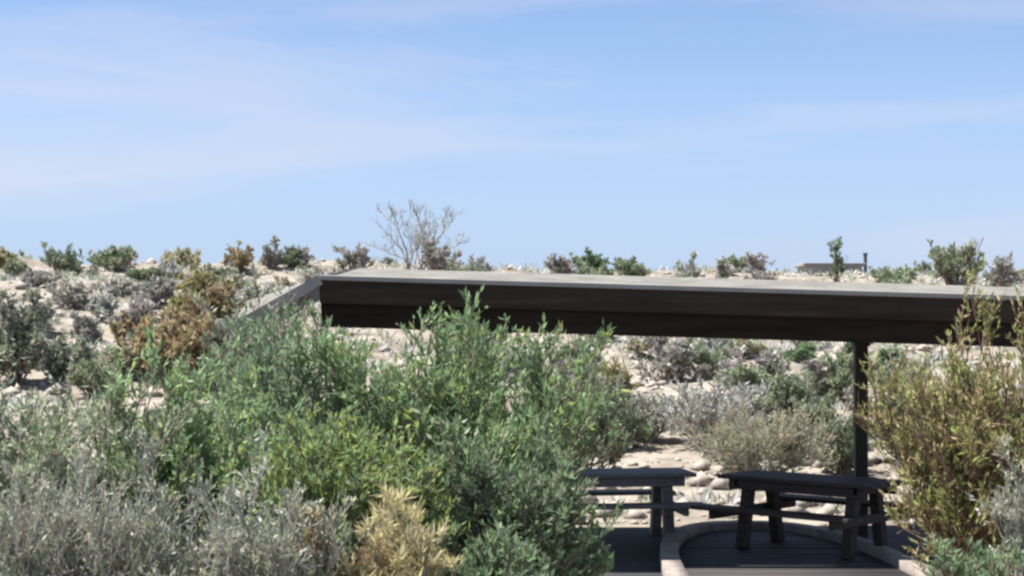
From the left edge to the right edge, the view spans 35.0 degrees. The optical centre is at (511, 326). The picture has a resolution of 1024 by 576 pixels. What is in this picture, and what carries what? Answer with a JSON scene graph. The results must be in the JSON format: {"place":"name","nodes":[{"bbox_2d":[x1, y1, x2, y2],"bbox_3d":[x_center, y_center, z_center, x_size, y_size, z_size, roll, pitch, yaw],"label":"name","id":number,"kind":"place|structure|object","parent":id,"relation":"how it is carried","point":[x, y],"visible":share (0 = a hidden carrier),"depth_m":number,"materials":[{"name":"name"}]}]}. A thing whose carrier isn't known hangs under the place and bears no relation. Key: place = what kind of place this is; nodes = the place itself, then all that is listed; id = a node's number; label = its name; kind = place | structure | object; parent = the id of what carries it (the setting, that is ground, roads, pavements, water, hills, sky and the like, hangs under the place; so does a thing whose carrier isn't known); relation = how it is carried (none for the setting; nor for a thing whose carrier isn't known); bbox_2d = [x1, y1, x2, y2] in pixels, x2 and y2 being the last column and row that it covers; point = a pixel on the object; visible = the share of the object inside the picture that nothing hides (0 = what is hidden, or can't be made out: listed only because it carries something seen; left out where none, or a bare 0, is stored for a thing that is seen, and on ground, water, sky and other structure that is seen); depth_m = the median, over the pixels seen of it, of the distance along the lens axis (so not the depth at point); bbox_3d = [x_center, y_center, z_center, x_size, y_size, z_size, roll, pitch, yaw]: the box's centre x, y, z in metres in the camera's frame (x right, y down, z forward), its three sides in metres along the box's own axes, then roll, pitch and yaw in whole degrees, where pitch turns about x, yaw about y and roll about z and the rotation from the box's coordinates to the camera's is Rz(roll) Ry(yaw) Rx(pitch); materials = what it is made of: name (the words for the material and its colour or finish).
{"place":"outdoors","nodes":[
{"label":"outdoors","id":0,"kind":"place"},
{"bbox_2d":[334,479,467,575],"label":"shrub","id":1,"kind":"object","parent":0,"point":[418,551],"depth_m":8.04,"materials":[{"name":"beige plant"}]},
{"bbox_2d":[0,258,1023,527],"bbox_3d":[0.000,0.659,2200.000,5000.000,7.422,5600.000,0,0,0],"label":"ground","id":2,"kind":"structure","parent":0,"point":[666,456],"depth_m":34.12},
{"bbox_2d":[0,245,23,268],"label":"bush","id":3,"kind":"object","parent":2,"relation":"on","point":[3,254],"visible":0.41,"depth_m":55.25,"materials":[{"name":"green plant"}]},
{"bbox_2d":[0,256,28,277],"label":"scrub","id":4,"kind":"object","parent":2,"relation":"on","point":[16,267],"visible":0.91,"depth_m":49.45,"materials":[{"name":"green plant"}]},
{"bbox_2d":[0,286,55,385],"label":"pale shrub","id":5,"kind":"object","parent":2,"relation":"on","point":[23,353],"visible":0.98,"depth_m":32.42,"materials":[{"name":"grey plant"}]},
{"bbox_2d":[20,266,62,286],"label":"bush","id":6,"kind":"object","parent":2,"relation":"on","point":[32,276],"visible":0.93,"depth_m":46.51,"materials":[{"name":"grey plant"}]},
{"bbox_2d":[0,339,110,572],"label":"grey green bush","id":7,"kind":"object","parent":2,"relation":"on","point":[58,447],"visible":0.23,"depth_m":9.67,"materials":[{"name":"green plant"}]},
{"bbox_2d":[40,241,84,274],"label":"scrub","id":8,"kind":"object","parent":2,"relation":"on","point":[59,260],"visible":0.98,"depth_m":51.13,"materials":[{"name":"green plant"}]},
{"bbox_2d":[35,332,99,377],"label":"pale shrub","id":9,"kind":"object","parent":2,"relation":"on","point":[60,355],"visible":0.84,"depth_m":33.10,"materials":[{"name":"green plant"}]},
{"bbox_2d":[44,278,102,308],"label":"wide bush","id":10,"kind":"object","parent":2,"relation":"on","point":[71,296],"visible":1,"depth_m":42.46,"materials":[{"name":"grey plant"}]},
{"bbox_2d":[66,311,103,341],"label":"round bush","id":11,"kind":"object","parent":2,"relation":"on","point":[83,325],"visible":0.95,"depth_m":38.47,"materials":[{"name":"grey plant"}]},
{"bbox_2d":[65,355,119,398],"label":"pale shrub","id":12,"kind":"object","parent":2,"relation":"on","point":[87,372],"visible":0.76,"depth_m":31.30,"materials":[{"name":"green plant"}]},
{"bbox_2d":[0,438,195,575],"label":"grey brush","id":13,"kind":"object","parent":2,"relation":"on","point":[67,523],"visible":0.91,"depth_m":7.95,"materials":[{"name":"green plant"}]},
{"bbox_2d":[85,293,119,319],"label":"bush","id":14,"kind":"object","parent":2,"relation":"on","point":[103,306],"visible":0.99,"depth_m":40.70,"materials":[{"name":"grey plant"}]},
{"bbox_2d":[0,356,221,564],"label":"grey green bush","id":15,"kind":"object","parent":2,"relation":"on","point":[102,474],"visible":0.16,"depth_m":10.15,"materials":[{"name":"green plant"}]},
{"bbox_2d":[91,244,137,271],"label":"round bush","id":16,"kind":"object","parent":2,"relation":"on","point":[118,259],"visible":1,"depth_m":54.61,"materials":[{"name":"green plant"}]},
{"bbox_2d":[98,277,140,295],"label":"bush","id":17,"kind":"object","parent":2,"relation":"on","point":[126,286],"visible":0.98,"depth_m":44.62,"materials":[{"name":"grey plant"}]},
{"bbox_2d":[109,310,135,338],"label":"thin bush","id":18,"kind":"object","parent":2,"relation":"on","point":[118,330],"visible":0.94,"depth_m":38.80,"materials":[{"name":"beige plant"}]},
{"bbox_2d":[66,350,182,460],"bbox_3d":[-3.157,1.263,13.057,1.230,2.180,1.178,0,0,18],"label":"olive shrub","id":19,"kind":"object","parent":2,"relation":"on","point":[140,373],"visible":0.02,"depth_m":12.86,"materials":[{"name":"green plant"}]},
{"bbox_2d":[99,343,150,378],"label":"tan bush","id":20,"kind":"object","parent":2,"relation":"on","point":[126,356],"visible":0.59,"depth_m":32.92,"materials":[{"name":"beige plant"}]},
{"bbox_2d":[104,294,154,337],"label":"dusky scrub","id":21,"kind":"object","parent":2,"relation":"on","point":[137,308],"visible":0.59,"depth_m":38.93,"materials":[{"name":"grey plant"}]},
{"bbox_2d":[124,265,168,281],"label":"bush","id":22,"kind":"object","parent":2,"relation":"on","point":[141,274],"visible":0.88,"depth_m":47.40,"materials":[{"name":"green plant"}]},
{"bbox_2d":[138,274,177,307],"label":"dusky bush","id":23,"kind":"object","parent":2,"relation":"on","point":[158,289],"visible":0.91,"depth_m":42.60,"materials":[{"name":"grey plant"}]},
{"bbox_2d":[113,304,222,378],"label":"dead bush","id":24,"kind":"object","parent":2,"relation":"on","point":[187,341],"visible":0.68,"depth_m":32.76,"materials":[{"name":"brown plant"}]},
{"bbox_2d":[157,260,180,279],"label":"dry scrub","id":25,"kind":"object","parent":2,"relation":"on","point":[172,268],"visible":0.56,"depth_m":53.23,"materials":[{"name":"grey plant"}]},
{"bbox_2d":[64,418,286,575],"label":"grey brush","id":26,"kind":"object","parent":2,"relation":"on","point":[181,562],"visible":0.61,"depth_m":8.28,"materials":[{"name":"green plant"}]},
{"bbox_2d":[167,290,202,314],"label":"bush","id":27,"kind":"object","parent":2,"relation":"on","point":[177,302],"visible":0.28,"depth_m":41.17,"materials":[{"name":"yellow plant"}]},
{"bbox_2d":[171,246,201,266],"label":"bush","id":28,"kind":"object","parent":2,"relation":"on","point":[187,256],"visible":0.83,"depth_m":57.12,"materials":[{"name":"beige plant"}]},
{"bbox_2d":[174,259,222,298],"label":"yellow bush","id":29,"kind":"object","parent":2,"relation":"on","point":[198,282],"visible":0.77,"depth_m":42.87,"materials":[{"name":"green plant"}]},
{"bbox_2d":[171,360,225,396],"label":"scrub","id":30,"kind":"object","parent":2,"relation":"on","point":[197,378],"visible":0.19,"depth_m":30.95,"materials":[{"name":"green plant"}]},
{"bbox_2d":[93,315,314,560],"bbox_3d":[-1.948,1.065,10.550,1.642,2.286,1.669,0,0,29],"label":"green bush","id":31,"kind":"object","parent":2,"relation":"on","point":[237,453],"visible":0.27,"depth_m":10.41,"materials":[{"name":"green plant"}]},
{"bbox_2d":[179,281,244,322],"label":"rust bush","id":32,"kind":"object","parent":2,"relation":"on","point":[215,295],"visible":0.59,"depth_m":39.45,"materials":[{"name":"brown plant"}]},
{"bbox_2d":[191,261,234,277],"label":"scrub","id":33,"kind":"object","parent":2,"relation":"on","point":[220,271],"visible":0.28,"depth_m":49.98,"materials":[{"name":"green plant"}]},
{"bbox_2d":[200,302,244,371],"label":"dusky bush","id":34,"kind":"object","parent":2,"relation":"on","point":[222,331],"visible":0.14,"depth_m":34.08,"materials":[{"name":"grey plant"}]},
{"bbox_2d":[208,266,246,300],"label":"tan bush","id":35,"kind":"object","parent":2,"relation":"on","point":[234,278],"visible":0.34,"depth_m":43.08,"materials":[{"name":"beige plant"}]},
{"bbox_2d":[221,241,255,271],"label":"tan bush","id":36,"kind":"object","parent":2,"relation":"on","point":[239,257],"visible":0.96,"depth_m":56.06,"materials":[{"name":"beige plant"}]},
{"bbox_2d":[234,283,271,310],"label":"grey bush","id":37,"kind":"object","parent":2,"relation":"on","point":[243,294],"visible":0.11,"depth_m":41.10,"materials":[{"name":"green plant"}]},
{"bbox_2d":[188,262,334,436],"bbox_3d":[-2.235,0.913,15.165,1.594,3.036,1.632,0,0,-42],"label":"pale shrub","id":38,"kind":"object","parent":2,"relation":"on","point":[278,339],"visible":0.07,"depth_m":15.15,"materials":[{"name":"green plant"}]},
{"bbox_2d":[260,235,282,268],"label":"thin bush","id":39,"kind":"object","parent":2,"relation":"on","point":[269,255],"visible":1,"depth_m":56.82,"materials":[{"name":"grey plant"}]},
{"bbox_2d":[189,476,373,575],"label":"grey brush","id":40,"kind":"object","parent":2,"relation":"on","point":[282,559],"visible":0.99,"depth_m":7.81,"materials":[{"name":"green plant"}]},
{"bbox_2d":[279,244,305,268],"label":"blue bush","id":41,"kind":"object","parent":2,"relation":"on","point":[288,256],"visible":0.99,"depth_m":57.07,"materials":[{"name":"green plant"}]},
{"bbox_2d":[185,298,403,488],"bbox_3d":[-1.703,1.073,11.932,2.259,2.581,2.194,0,0,0],"label":"green bush","id":42,"kind":"object","parent":2,"relation":"on","point":[290,397],"visible":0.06,"depth_m":11.59,"materials":[{"name":"green plant"}]},
{"bbox_2d":[269,501,392,575],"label":"dry tuft","id":43,"kind":"object","parent":2,"relation":"on","point":[356,557],"visible":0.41,"depth_m":7.94,"materials":[{"name":"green plant"}]},
{"bbox_2d":[219,395,472,575],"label":"yellow green bush","id":44,"kind":"object","parent":2,"relation":"on","point":[353,467],"visible":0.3,"depth_m":9.41,"materials":[{"name":"green plant"}]},
{"bbox_2d":[331,242,374,270],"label":"dusky bush","id":45,"kind":"object","parent":2,"relation":"on","point":[358,257],"visible":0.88,"depth_m":56.17,"materials":[{"name":"grey plant"}]},
{"bbox_2d":[263,283,523,548],"bbox_3d":[-0.869,0.997,11.445,2.047,2.621,1.890,0,0,28],"label":"green bush","id":46,"kind":"object","parent":2,"relation":"on","point":[347,371],"visible":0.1,"depth_m":11.15,"materials":[{"name":"green plant"}]},
{"bbox_2d":[359,198,469,269],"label":"bare tree","id":47,"kind":"object","parent":2,"relation":"on","point":[408,261],"visible":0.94,"depth_m":57.26,"materials":[{"name":"grey plant"}]},
{"bbox_2d":[420,233,464,270],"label":"brown bush","id":48,"kind":"object","parent":2,"relation":"on","point":[432,254],"visible":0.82,"depth_m":56.27,"materials":[{"name":"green plant"}]},
{"bbox_2d":[467,254,493,271],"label":"dry scrub","id":49,"kind":"object","parent":2,"relation":"on","point":[480,261],"visible":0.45,"depth_m":56.11,"materials":[{"name":"grey plant"}]},
{"bbox_2d":[436,521,554,575],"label":"dark bush","id":50,"kind":"object","parent":2,"relation":"on","point":[509,558],"visible":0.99,"depth_m":8.02,"materials":[{"name":"green plant"}]},
{"bbox_2d":[379,304,631,575],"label":"green bush","id":51,"kind":"object","parent":2,"relation":"on","point":[493,426],"visible":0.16,"depth_m":10.85,"materials":[{"name":"green plant"}]},
{"bbox_2d":[0,257,1017,524],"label":"loose stones","id":52,"kind":"object","parent":2,"relation":"on","point":[702,479],"visible":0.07,"depth_m":27.81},
{"bbox_2d":[405,412,613,575],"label":"dark bush","id":53,"kind":"object","parent":2,"relation":"on","point":[531,505],"visible":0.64,"depth_m":9.78,"materials":[{"name":"green plant"}]},
{"bbox_2d":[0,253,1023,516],"bbox_3d":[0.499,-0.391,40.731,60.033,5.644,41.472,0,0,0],"label":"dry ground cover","id":54,"kind":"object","parent":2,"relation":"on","point":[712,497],"visible":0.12,"depth_m":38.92,"materials":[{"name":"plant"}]},
{"bbox_2d":[543,252,576,273],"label":"bush","id":55,"kind":"object","parent":2,"relation":"on","point":[554,265],"visible":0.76,"depth_m":55.36,"materials":[{"name":"grey plant"}]},
{"bbox_2d":[548,355,595,390],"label":"dusky scrub","id":56,"kind":"object","parent":2,"relation":"on","point":[562,364],"visible":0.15,"depth_m":32.67,"materials":[{"name":"grey plant"}]},
{"bbox_2d":[545,335,612,375],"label":"grey bush","id":57,"kind":"object","parent":2,"relation":"on","point":[574,348],"visible":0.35,"depth_m":35.45,"materials":[{"name":"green plant"}]},
{"bbox_2d":[541,348,643,468],"bbox_3d":[1.081,1.312,24.073,1.829,1.980,1.701,0,0,0],"label":"olive bush","id":58,"kind":"object","parent":2,"relation":"on","point":[609,448],"visible":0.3,"depth_m":24.04,"materials":[{"name":"green plant"}]},
{"bbox_2d":[577,246,610,273],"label":"green bush","id":59,"kind":"object","parent":2,"relation":"on","point":[593,260],"visible":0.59,"depth_m":54.04,"materials":[{"name":"green plant"}]},
{"bbox_2d":[581,261,618,274],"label":"scrub","id":60,"kind":"object","parent":2,"relation":"on","point":[602,270],"visible":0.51,"depth_m":53.44,"materials":[{"name":"green plant"}]},
{"bbox_2d":[595,355,639,396],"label":"olive bush","id":61,"kind":"object","parent":2,"relation":"on","point":[616,368],"visible":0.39,"depth_m":29.43,"materials":[{"name":"green plant"}]},
{"bbox_2d":[598,387,657,449],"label":"grey bush","id":62,"kind":"object","parent":2,"relation":"on","point":[642,431],"visible":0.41,"depth_m":26.50,"materials":[{"name":"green plant"}]},
{"bbox_2d":[611,256,650,275],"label":"bush","id":63,"kind":"object","parent":2,"relation":"on","point":[630,267],"visible":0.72,"depth_m":54.25,"materials":[{"name":"green plant"}]},
{"bbox_2d":[626,336,654,358],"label":"bush","id":64,"kind":"object","parent":2,"relation":"on","point":[643,346],"visible":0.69,"depth_m":36.23,"materials":[{"name":"beige plant"}]},
{"bbox_2d":[606,391,681,442],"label":"grey bush","id":65,"kind":"object","parent":2,"relation":"on","point":[644,404],"visible":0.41,"depth_m":27.23,"materials":[{"name":"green plant"}]},
{"bbox_2d":[632,336,698,384],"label":"dusky bush","id":66,"kind":"object","parent":2,"relation":"on","point":[676,357],"visible":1,"depth_m":32.99,"materials":[{"name":"grey plant"}]},
{"bbox_2d":[670,250,703,277],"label":"spiky bush","id":67,"kind":"object","parent":2,"relation":"on","point":[690,268],"visible":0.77,"depth_m":54.47,"materials":[{"name":"grey plant"}]},
{"bbox_2d":[687,363,715,380],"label":"dusky scrub","id":68,"kind":"object","parent":2,"relation":"on","point":[703,370],"visible":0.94,"depth_m":32.80,"materials":[{"name":"grey plant"}]},
{"bbox_2d":[683,338,735,374],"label":"scrub","id":69,"kind":"object","parent":2,"relation":"on","point":[715,355],"visible":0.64,"depth_m":33.13,"materials":[{"name":"green plant"}]},
{"bbox_2d":[650,359,773,448],"bbox_3d":[3.314,1.298,26.791,2.073,1.540,1.934,0,0,0],"label":"ashen brush","id":70,"kind":"object","parent":2,"relation":"on","point":[714,406],"visible":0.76,"depth_m":26.56,"materials":[{"name":"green plant"}]},
{"bbox_2d":[685,337,745,369],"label":"dusky bush","id":71,"kind":"object","parent":2,"relation":"on","point":[712,343],"visible":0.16,"depth_m":34.41,"materials":[{"name":"grey plant"}]},
{"bbox_2d":[713,258,735,278],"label":"thin bush","id":72,"kind":"object","parent":2,"relation":"on","point":[724,269],"visible":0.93,"depth_m":55.54,"materials":[{"name":"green plant"}]},
{"bbox_2d":[722,251,749,269],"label":"scrub","id":73,"kind":"object","parent":2,"relation":"on","point":[735,262],"visible":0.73,"depth_m":58.83,"materials":[{"name":"green plant"}]},
{"bbox_2d":[717,356,762,374],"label":"dusky scrub","id":74,"kind":"object","parent":2,"relation":"on","point":[734,362],"visible":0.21,"depth_m":31.56,"materials":[{"name":"grey plant"}]},
{"bbox_2d":[713,363,769,395],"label":"grey bush","id":75,"kind":"object","parent":2,"relation":"on","point":[746,374],"visible":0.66,"depth_m":30.25,"materials":[{"name":"green plant"}]},
{"bbox_2d":[716,379,774,417],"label":"dry scrub","id":76,"kind":"object","parent":2,"relation":"on","point":[753,407],"visible":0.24,"depth_m":28.14,"materials":[{"name":"grey plant"}]},
{"bbox_2d":[728,339,767,358],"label":"bush","id":77,"kind":"object","parent":2,"relation":"on","point":[751,346],"visible":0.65,"depth_m":34.65,"materials":[{"name":"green plant"}]},
{"bbox_2d":[675,397,839,473],"bbox_3d":[3.607,1.695,23.943,2.367,1.292,1.920,0,0,-32],"label":"domed bush","id":78,"kind":"object","parent":2,"relation":"on","point":[742,451],"visible":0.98,"depth_m":23.64,"materials":[{"name":"beige plant"}]},
{"bbox_2d":[575,525,940,575],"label":"paved apron","id":79,"kind":"object","parent":2,"relation":"on","point":[636,550],"visible":0.18,"depth_m":17.45,"materials":[{"name":"concrete"}]},
{"bbox_2d":[226,267,1023,540],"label":"picnic shelter","id":80,"kind":"object","parent":79,"relation":"on","point":[860,317],"visible":0.81,"depth_m":15.80,"materials":[{"name":"metal"}]},
{"bbox_2d":[567,467,704,537],"bbox_3d":[0.980,1.990,18.000,2.001,0.767,1.705,0,0,-8],"label":"picnic table","id":81,"kind":"object","parent":79,"relation":"on","point":[663,506],"visible":0.47,"depth_m":17.75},
{"bbox_2d":[679,530,910,575],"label":"table pad","id":82,"kind":"object","parent":79,"relation":"on","point":[716,553],"visible":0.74,"depth_m":16.27,"materials":[{"name":"concrete"}]},
{"bbox_2d":[690,470,915,559],"bbox_3d":[3.100,1.946,16.820,1.850,0.767,1.705,0,0,42],"label":"picnic table","id":83,"kind":"object","parent":82,"relation":"on","point":[777,487],"visible":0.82,"depth_m":16.58,"materials":[{"name":"black wood"}]},
{"bbox_2d":[660,520,939,575],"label":"kerb","id":84,"kind":"structure","parent":79,"relation":"on","point":[671,564],"depth_m":16.95,"materials":[{"name":"concrete"}]},
{"bbox_2d":[745,251,775,271],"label":"dusky scrub","id":85,"kind":"object","parent":2,"relation":"on","point":[755,263],"visible":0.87,"depth_m":58.84,"materials":[{"name":"grey plant"}]},
{"bbox_2d":[742,268,781,279],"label":"bush","id":86,"kind":"object","parent":2,"relation":"on","point":[769,275],"visible":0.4,"depth_m":54.76,"materials":[{"name":"beige plant"}]},
{"bbox_2d":[749,347,791,377],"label":"dusky bush","id":87,"kind":"object","parent":2,"relation":"on","point":[768,358],"visible":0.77,"depth_m":32.13,"materials":[{"name":"grey plant"}]},
{"bbox_2d":[751,351,827,422],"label":"green bush","id":88,"kind":"object","parent":2,"relation":"on","point":[781,393],"visible":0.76,"depth_m":27.89,"materials":[{"name":"green plant"}]},
{"bbox_2d":[783,341,818,362],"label":"bush","id":89,"kind":"object","parent":2,"relation":"on","point":[802,351],"visible":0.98,"depth_m":33.80,"materials":[{"name":"green plant"}]},
{"bbox_2d":[790,389,844,442],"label":"grey bush","id":90,"kind":"object","parent":2,"relation":"on","point":[826,405],"visible":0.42,"depth_m":26.47,"materials":[{"name":"green plant"}]},
{"bbox_2d":[797,355,853,395],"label":"dusky scrub","id":91,"kind":"object","parent":2,"relation":"on","point":[815,367],"visible":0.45,"depth_m":30.54,"materials":[{"name":"grey plant"}]},
{"bbox_2d":[794,263,865,274],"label":"shed","id":92,"kind":"structure","parent":2,"relation":"on","point":[816,267],"depth_m":59.60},
{"bbox_2d":[825,236,849,281],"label":"thin tree","id":93,"kind":"object","parent":2,"relation":"on","point":[838,258],"visible":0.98,"depth_m":51.49,"materials":[{"name":"green plant"}]},
{"bbox_2d":[808,394,873,474],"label":"green bush","id":94,"kind":"object","parent":2,"relation":"on","point":[844,463],"visible":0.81,"depth_m":24.25,"materials":[{"name":"green plant"}]},
{"bbox_2d":[818,349,868,400],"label":"grey bush","id":95,"kind":"object","parent":2,"relation":"on","point":[843,376],"visible":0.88,"depth_m":30.23,"materials":[{"name":"green plant"}]},
{"bbox_2d":[868,344,908,377],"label":"grey bush","id":96,"kind":"object","parent":2,"relation":"on","point":[892,350],"visible":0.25,"depth_m":32.21,"materials":[{"name":"green plant"}]},
{"bbox_2d":[876,263,917,283],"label":"bush","id":97,"kind":"object","parent":2,"relation":"on","point":[902,276],"visible":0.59,"depth_m":49.39,"materials":[{"name":"green plant"}]},
{"bbox_2d":[843,345,951,469],"bbox_3d":[6.022,1.239,24.738,1.698,2.023,1.634,0,0,0],"label":"green bush","id":98,"kind":"object","parent":2,"relation":"on","point":[894,405],"visible":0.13,"depth_m":24.56,"materials":[{"name":"green plant"}]},
{"bbox_2d":[831,253,1023,574],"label":"bush","id":99,"kind":"object","parent":2,"relation":"on","point":[957,466],"visible":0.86,"depth_m":12.22,"materials":[{"name":"green plant"}]},
{"bbox_2d":[925,237,988,285],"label":"bush","id":100,"kind":"object","parent":2,"relation":"on","point":[945,265],"visible":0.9,"depth_m":48.92,"materials":[{"name":"green plant"}]},
{"bbox_2d":[923,531,1023,575],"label":"green shrub","id":101,"kind":"object","parent":2,"relation":"on","point":[983,559],"visible":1,"depth_m":10.16,"materials":[{"name":"green plant"}]},
{"bbox_2d":[964,433,1023,575],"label":"blue grey shrub","id":102,"kind":"object","parent":2,"relation":"on","point":[1014,521],"visible":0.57,"depth_m":11.18,"materials":[{"name":"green plant"}]},
{"bbox_2d":[982,251,1020,286],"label":"dusky bush","id":103,"kind":"object","parent":2,"relation":"on","point":[1003,272],"visible":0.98,"depth_m":50.72,"materials":[{"name":"grey plant"}]},
{"bbox_2d":[0,0,1023,277],"label":"sky","id":104,"kind":"structure","parent":0,"point":[657,132],"materials":[{"name":"blue"}]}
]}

